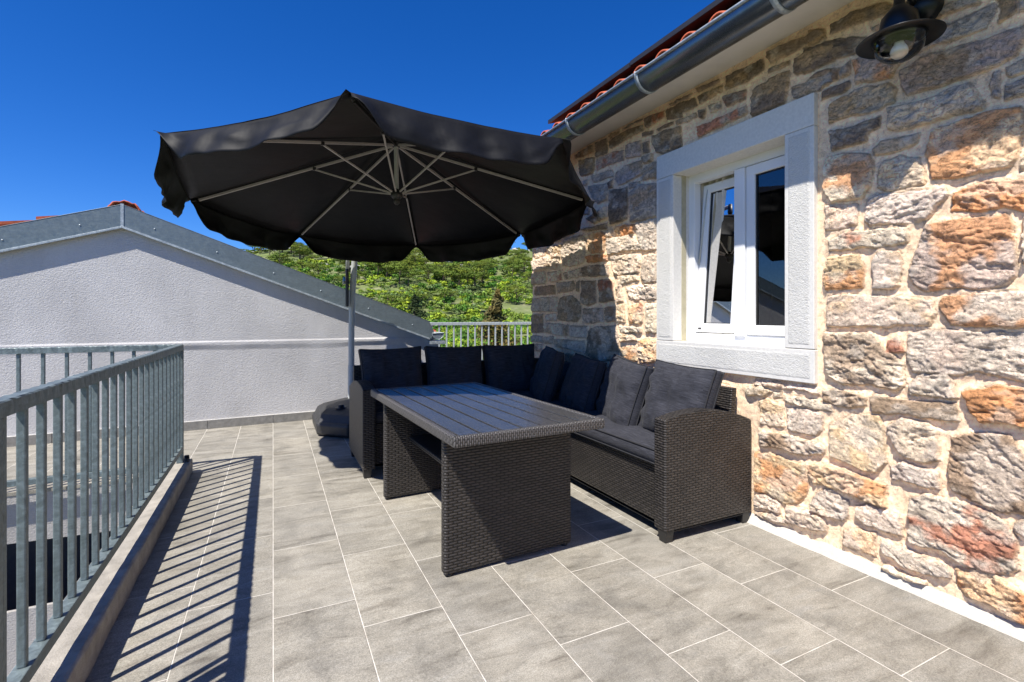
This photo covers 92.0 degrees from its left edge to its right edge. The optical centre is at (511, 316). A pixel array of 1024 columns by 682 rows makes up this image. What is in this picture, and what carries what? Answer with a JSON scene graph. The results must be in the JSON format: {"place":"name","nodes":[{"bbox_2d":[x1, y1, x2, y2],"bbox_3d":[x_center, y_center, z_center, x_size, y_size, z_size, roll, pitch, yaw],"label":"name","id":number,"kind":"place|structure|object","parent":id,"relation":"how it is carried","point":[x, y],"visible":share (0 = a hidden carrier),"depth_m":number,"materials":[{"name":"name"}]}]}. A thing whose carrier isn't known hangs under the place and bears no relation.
{"place":"outdoors","nodes":[
{"label":"outdoors","id":0,"kind":"place"},
{"bbox_2d":[0,0,714,250],"label":"sky","id":1,"kind":"structure","parent":0,"point":[86,86],"materials":[{"name":"blue"}]},
{"bbox_2d":[255,248,532,346],"bbox_3d":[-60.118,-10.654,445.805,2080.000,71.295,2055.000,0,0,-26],"label":"hillside","id":2,"kind":"structure","parent":0,"point":[523,306],"depth_m":171.31,"materials":[{"name":"green plant"}]},
{"bbox_2d":[0,200,444,446],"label":"stucco building","id":3,"kind":"structure","parent":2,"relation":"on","point":[262,340],"depth_m":4.95,"materials":[{"name":"paint"}]},
{"bbox_2d":[265,252,295,263],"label":"pine tree","id":4,"kind":"object","parent":2,"relation":"on","point":[279,255],"visible":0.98,"depth_m":190.03,"materials":[{"name":"green plant"}]},
{"bbox_2d":[292,242,304,256],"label":"pine tree","id":5,"kind":"object","parent":2,"relation":"on","point":[301,244],"visible":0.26,"depth_m":237.53,"materials":[{"name":"green plant"}]},
{"bbox_2d":[288,245,310,258],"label":"pine tree","id":6,"kind":"object","parent":2,"relation":"on","point":[298,247],"visible":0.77,"depth_m":227.29,"materials":[{"name":"green plant"}]},
{"bbox_2d":[292,261,308,267],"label":"pine tree","id":7,"kind":"object","parent":2,"relation":"on","point":[301,263],"visible":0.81,"depth_m":190.01,"materials":[{"name":"green plant"}]},
{"bbox_2d":[292,249,313,257],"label":"pine tree","id":8,"kind":"object","parent":2,"relation":"on","point":[302,252],"visible":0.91,"depth_m":226.58,"materials":[{"name":"green plant"}]},
{"bbox_2d":[305,254,319,258],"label":"pine tree","id":9,"kind":"object","parent":2,"relation":"on","point":[312,256],"visible":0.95,"depth_m":221.91,"materials":[{"name":"green plant"}]},
{"bbox_2d":[306,272,323,276],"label":"pine tree","id":10,"kind":"object","parent":2,"relation":"on","point":[312,274],"visible":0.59,"depth_m":167.18,"materials":[{"name":"green plant"}]},
{"bbox_2d":[305,262,330,273],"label":"pine tree","id":11,"kind":"object","parent":2,"relation":"on","point":[315,266],"visible":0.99,"depth_m":175.94,"materials":[{"name":"green plant"}]},
{"bbox_2d":[332,259,349,271],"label":"pine tree","id":12,"kind":"object","parent":2,"relation":"on","point":[335,260],"visible":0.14,"depth_m":191.40,"materials":[{"name":"green plant"}]},
{"bbox_2d":[334,275,349,282],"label":"pine tree","id":13,"kind":"object","parent":2,"relation":"on","point":[340,278],"visible":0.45,"depth_m":164.45,"materials":[{"name":"green plant"}]},
{"bbox_2d":[349,271,365,279],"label":"pine tree","id":14,"kind":"object","parent":2,"relation":"on","point":[361,273],"visible":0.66,"depth_m":177.51,"materials":[{"name":"green plant"}]},
{"bbox_2d":[364,262,393,275],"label":"pine tree","id":15,"kind":"object","parent":2,"relation":"on","point":[377,266],"visible":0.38,"depth_m":182.44,"materials":[{"name":"green plant"}]},
{"bbox_2d":[377,261,398,276],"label":"pine tree","id":16,"kind":"object","parent":2,"relation":"on","point":[389,264],"visible":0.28,"depth_m":181.25,"materials":[{"name":"green plant"}]},
{"bbox_2d":[246,247,532,359],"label":"hillside scrub","id":17,"kind":"object","parent":2,"relation":"on","point":[466,297],"visible":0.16,"depth_m":150.49,"materials":[{"name":"green plant"}]},
{"bbox_2d":[373,294,409,305],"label":"pine tree","id":18,"kind":"object","parent":2,"relation":"on","point":[394,298],"visible":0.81,"depth_m":117.22,"materials":[{"name":"green plant"}]},
{"bbox_2d":[381,263,418,284],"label":"pine tree","id":19,"kind":"object","parent":2,"relation":"on","point":[399,266],"visible":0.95,"depth_m":167.19,"materials":[{"name":"green plant"}]},
{"bbox_2d":[393,260,418,264],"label":"pine tree","id":20,"kind":"object","parent":2,"relation":"on","point":[405,261],"visible":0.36,"depth_m":184.91,"materials":[{"name":"green plant"}]},
{"bbox_2d":[397,270,419,286],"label":"pine tree","id":21,"kind":"object","parent":2,"relation":"on","point":[411,274],"visible":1,"depth_m":167.31,"materials":[{"name":"green plant"}]},
{"bbox_2d":[405,249,420,258],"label":"pine tree","id":22,"kind":"object","parent":2,"relation":"on","point":[413,253],"visible":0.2,"depth_m":213.06,"materials":[{"name":"green plant"}]},
{"bbox_2d":[406,255,422,265],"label":"pine tree","id":23,"kind":"object","parent":2,"relation":"on","point":[413,257],"visible":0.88,"depth_m":199.77,"materials":[{"name":"green plant"}]},
{"bbox_2d":[400,291,432,300],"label":"pine tree","id":24,"kind":"object","parent":2,"relation":"on","point":[416,293],"visible":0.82,"depth_m":133.15,"materials":[{"name":"green plant"}]},
{"bbox_2d":[405,294,433,325],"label":"conifer tree","id":25,"kind":"object","parent":2,"relation":"on","point":[415,305],"visible":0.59,"depth_m":91.70,"materials":[{"name":"green plant"}]},
{"bbox_2d":[416,258,430,263],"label":"pine tree","id":26,"kind":"object","parent":2,"relation":"on","point":[425,260],"visible":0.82,"depth_m":201.59,"materials":[{"name":"green plant"}]},
{"bbox_2d":[417,263,437,278],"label":"pine tree","id":27,"kind":"object","parent":2,"relation":"on","point":[426,266],"visible":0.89,"depth_m":173.92,"materials":[{"name":"green plant"}]},
{"bbox_2d":[427,262,460,279],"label":"pine tree","id":28,"kind":"object","parent":2,"relation":"on","point":[446,266],"visible":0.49,"depth_m":175.83,"materials":[{"name":"green plant"}]},
{"bbox_2d":[433,267,456,280],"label":"pine tree","id":29,"kind":"object","parent":2,"relation":"on","point":[439,274],"visible":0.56,"depth_m":170.93,"materials":[{"name":"green plant"}]},
{"bbox_2d":[429,288,461,302],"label":"pine tree","id":30,"kind":"object","parent":2,"relation":"on","point":[444,293],"visible":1,"depth_m":135.93,"materials":[{"name":"green plant"}]},
{"bbox_2d":[440,267,476,284],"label":"pine tree","id":31,"kind":"object","parent":2,"relation":"on","point":[450,272],"visible":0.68,"depth_m":167.51,"materials":[{"name":"green plant"}]},
{"bbox_2d":[450,262,474,268],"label":"pine tree","id":32,"kind":"object","parent":2,"relation":"on","point":[461,263],"visible":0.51,"depth_m":185.67,"materials":[{"name":"green plant"}]},
{"bbox_2d":[454,271,480,283],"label":"pine tree","id":33,"kind":"object","parent":2,"relation":"on","point":[467,278],"visible":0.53,"depth_m":166.62,"materials":[{"name":"green plant"}]},
{"bbox_2d":[457,268,490,289],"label":"pine tree","id":34,"kind":"object","parent":2,"relation":"on","point":[473,274],"visible":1,"depth_m":163.50,"materials":[{"name":"green plant"}]},
{"bbox_2d":[470,262,489,270],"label":"pine tree","id":35,"kind":"object","parent":2,"relation":"on","point":[481,266],"visible":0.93,"depth_m":187.13,"materials":[{"name":"green plant"}]},
{"bbox_2d":[475,275,489,286],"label":"pine tree","id":36,"kind":"object","parent":2,"relation":"on","point":[485,277],"visible":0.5,"depth_m":170.47,"materials":[{"name":"green plant"}]},
{"bbox_2d":[475,260,495,268],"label":"pine tree","id":37,"kind":"object","parent":2,"relation":"on","point":[492,264],"visible":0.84,"depth_m":193.58,"materials":[{"name":"green plant"}]},
{"bbox_2d":[473,289,523,345],"bbox_3d":[-1.711,1.261,58.078,7.104,9.007,6.199,0,0,-32],"label":"conifer tree","id":38,"kind":"object","parent":2,"relation":"on","point":[493,312],"visible":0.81,"depth_m":57.47,"materials":[{"name":"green plant"}]},
{"bbox_2d":[501,259,516,267],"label":"pine tree","id":39,"kind":"object","parent":2,"relation":"on","point":[507,262],"visible":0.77,"depth_m":197.10,"materials":[{"name":"green plant"}]},
{"bbox_2d":[502,264,522,279],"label":"pine tree","id":40,"kind":"object","parent":2,"relation":"on","point":[514,268],"visible":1,"depth_m":184.57,"materials":[{"name":"green plant"}]},
{"bbox_2d":[509,249,518,254],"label":"pine tree","id":41,"kind":"object","parent":2,"relation":"on","point":[516,252],"visible":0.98,"depth_m":253.59,"materials":[{"name":"green plant"}]},
{"bbox_2d":[502,284,530,304],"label":"pine tree","id":42,"kind":"object","parent":2,"relation":"on","point":[515,287],"visible":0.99,"depth_m":137.95,"materials":[{"name":"green plant"}]},
{"bbox_2d":[510,260,531,277],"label":"pine tree","id":43,"kind":"object","parent":2,"relation":"on","point":[527,265],"visible":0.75,"depth_m":186.15,"materials":[{"name":"green plant"}]},
{"bbox_2d":[513,253,528,260],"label":"pine tree","id":44,"kind":"object","parent":2,"relation":"on","point":[523,255],"visible":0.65,"depth_m":218.73,"materials":[{"name":"green plant"}]},
{"bbox_2d":[514,249,527,252],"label":"pine tree","id":45,"kind":"object","parent":2,"relation":"on","point":[523,250],"visible":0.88,"depth_m":262.90,"materials":[{"name":"green plant"}]},
{"bbox_2d":[512,256,532,272],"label":"pine tree","id":46,"kind":"object","parent":2,"relation":"on","point":[529,259],"visible":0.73,"depth_m":194.34,"materials":[{"name":"green plant"}]},
{"bbox_2d":[520,271,532,280],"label":"pine tree","id":47,"kind":"object","parent":2,"relation":"on","point":[525,275],"visible":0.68,"depth_m":173.74,"materials":[{"name":"green plant"}]},
{"bbox_2d":[7,420,1023,681],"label":"terrace floor","id":48,"kind":"structure","parent":0,"point":[301,550],"depth_m":1.99,"materials":[{"name":"tile"}]},
{"bbox_2d":[0,344,176,486],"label":"railing","id":49,"kind":"object","parent":48,"relation":"on","point":[42,351],"visible":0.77,"depth_m":3.27,"materials":[{"name":"metal"}]},
{"bbox_2d":[9,458,192,681],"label":"kerb","id":50,"kind":"structure","parent":48,"relation":"on","point":[73,654],"depth_m":1.88,"materials":[{"name":"concrete"}]},
{"bbox_2d":[0,344,189,681],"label":"railing","id":51,"kind":"object","parent":50,"relation":"on","point":[158,414],"visible":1,"depth_m":1.73,"materials":[{"name":"metal"}]},
{"bbox_2d":[154,89,597,437],"bbox_3d":[-1.026,-0.176,4.013,2.912,2.638,3.581,0,0,-26],"label":"cantilever umbrella","id":52,"kind":"object","parent":48,"relation":"on","point":[348,176],"visible":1,"depth_m":3.94,"materials":[{"name":"fabric"}]},
{"bbox_2d":[430,322,530,359],"bbox_3d":[0.474,0.671,8.505,4.340,1.152,0.050,0,0,-26],"label":"railing","id":53,"kind":"object","parent":48,"relation":"on","point":[480,323],"visible":0.27,"depth_m":8.03,"materials":[{"name":"grey metal"}]},
{"bbox_2d":[371,382,604,576],"bbox_3d":[-0.245,0.810,2.752,0.750,0.673,1.459,0,0,-29],"label":"dining table","id":54,"kind":"object","parent":48,"relation":"on","point":[493,464],"visible":1,"depth_m":2.35,"materials":[{"name":"wicker"}]},
{"bbox_2d":[349,358,750,543],"bbox_3d":[-0.012,0.778,3.425,1.829,0.738,2.392,0,0,-26],"label":"corner sofa","id":55,"kind":"object","parent":48,"relation":"on","point":[697,473],"visible":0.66,"depth_m":2.67,"materials":[{"name":"wicker"}]},
{"bbox_2d":[375,402,382,422],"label":"seat cushion","id":56,"kind":"object","parent":55,"relation":"on","point":[378,412],"visible":0.03,"depth_m":3.57,"materials":[{"name":"fabric"}]},
{"bbox_2d":[358,346,422,402],"bbox_3d":[-0.982,0.491,4.061,0.512,0.467,0.183,-1,-12,-27],"label":"back cushion","id":57,"kind":"object","parent":56,"relation":"on","point":[390,368],"visible":0.65,"depth_m":4.01,"materials":[{"name":"fabric"}]},
{"bbox_2d":[424,345,482,384],"bbox_3d":[-0.496,0.491,4.296,0.512,0.467,0.184,1,-13,-25],"label":"back cushion","id":58,"kind":"object","parent":56,"relation":"on","point":[448,365],"visible":0.6,"depth_m":4.23,"materials":[{"name":"fabric"}]},
{"bbox_2d":[512,391,570,408],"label":"seat cushion","id":59,"kind":"object","parent":55,"relation":"on","point":[555,401],"visible":0.07,"depth_m":4.16,"materials":[{"name":"fabric"}]},
{"bbox_2d":[482,344,534,391],"bbox_3d":[-0.011,0.492,4.534,0.512,0.467,0.176,0,-13,-26],"label":"back cushion","id":60,"kind":"object","parent":59,"relation":"on","point":[510,368],"visible":0.81,"depth_m":4.46,"materials":[{"name":"fabric"}]},
{"bbox_2d":[530,346,563,400],"bbox_3d":[0.290,0.500,4.231,0.194,0.462,0.537,17,-1,-6],"label":"back cushion","id":61,"kind":"object","parent":59,"relation":"on","point":[545,378],"visible":0.95,"depth_m":4.00,"materials":[{"name":"fabric"}]},
{"bbox_2d":[559,353,606,411],"bbox_3d":[0.532,0.538,3.814,0.191,0.462,0.537,17,-2,-11],"label":"back cushion","id":62,"kind":"object","parent":55,"relation":"on","point":[582,383],"visible":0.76,"depth_m":3.61,"materials":[{"name":"fabric"}]},
{"bbox_2d":[568,408,653,463],"bbox_3d":[0.729,0.722,3.191,0.538,0.115,1.164,0,0,-26],"label":"seat cushion","id":63,"kind":"object","parent":55,"relation":"on","point":[637,441],"visible":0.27,"depth_m":2.86,"materials":[{"name":"fabric"}]},
{"bbox_2d":[596,354,654,425],"bbox_3d":[0.747,0.519,3.363,0.197,0.462,0.537,17,1,-11],"label":"back cushion","id":64,"kind":"object","parent":63,"relation":"on","point":[624,388],"visible":0.81,"depth_m":3.18,"materials":[{"name":"fabric"}]},
{"bbox_2d":[638,359,724,431],"bbox_3d":[0.970,0.510,2.909,0.191,0.462,0.537,18,-5,-19],"label":"back cushion","id":65,"kind":"object","parent":63,"relation":"on","point":[674,387],"visible":0.56,"depth_m":2.82,"materials":[{"name":"fabric"}]},
{"bbox_2d":[530,0,1023,641],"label":"stone house","id":66,"kind":"structure","parent":48,"relation":"on","point":[804,230],"depth_m":2.33,"materials":[{"name":"rubble stone"},{"name":"mortar"},{"name":"terracotta"}]},
{"bbox_2d":[656,93,817,383],"bbox_3d":[1.337,-0.278,3.036,0.286,1.750,1.237,0,0,-26],"label":"window","id":67,"kind":"structure","parent":66,"relation":"in","point":[722,170],"depth_m":2.93,"materials":[{"name":"plastic"}]},
{"bbox_2d":[855,0,946,64],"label":"wall lamp","id":68,"kind":"object","parent":66,"relation":"attached to","point":[908,30],"visible":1,"depth_m":1.94,"materials":[{"name":"black metal"}]},
{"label":"stairwell floor","id":69,"kind":"structure","parent":0,"visible":0},
{"bbox_2d":[7,482,132,675],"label":"stairwell wall","id":70,"kind":"structure","parent":69,"relation":"on","point":[11,582],"depth_m":3.39,"materials":[{"name":"paint"}]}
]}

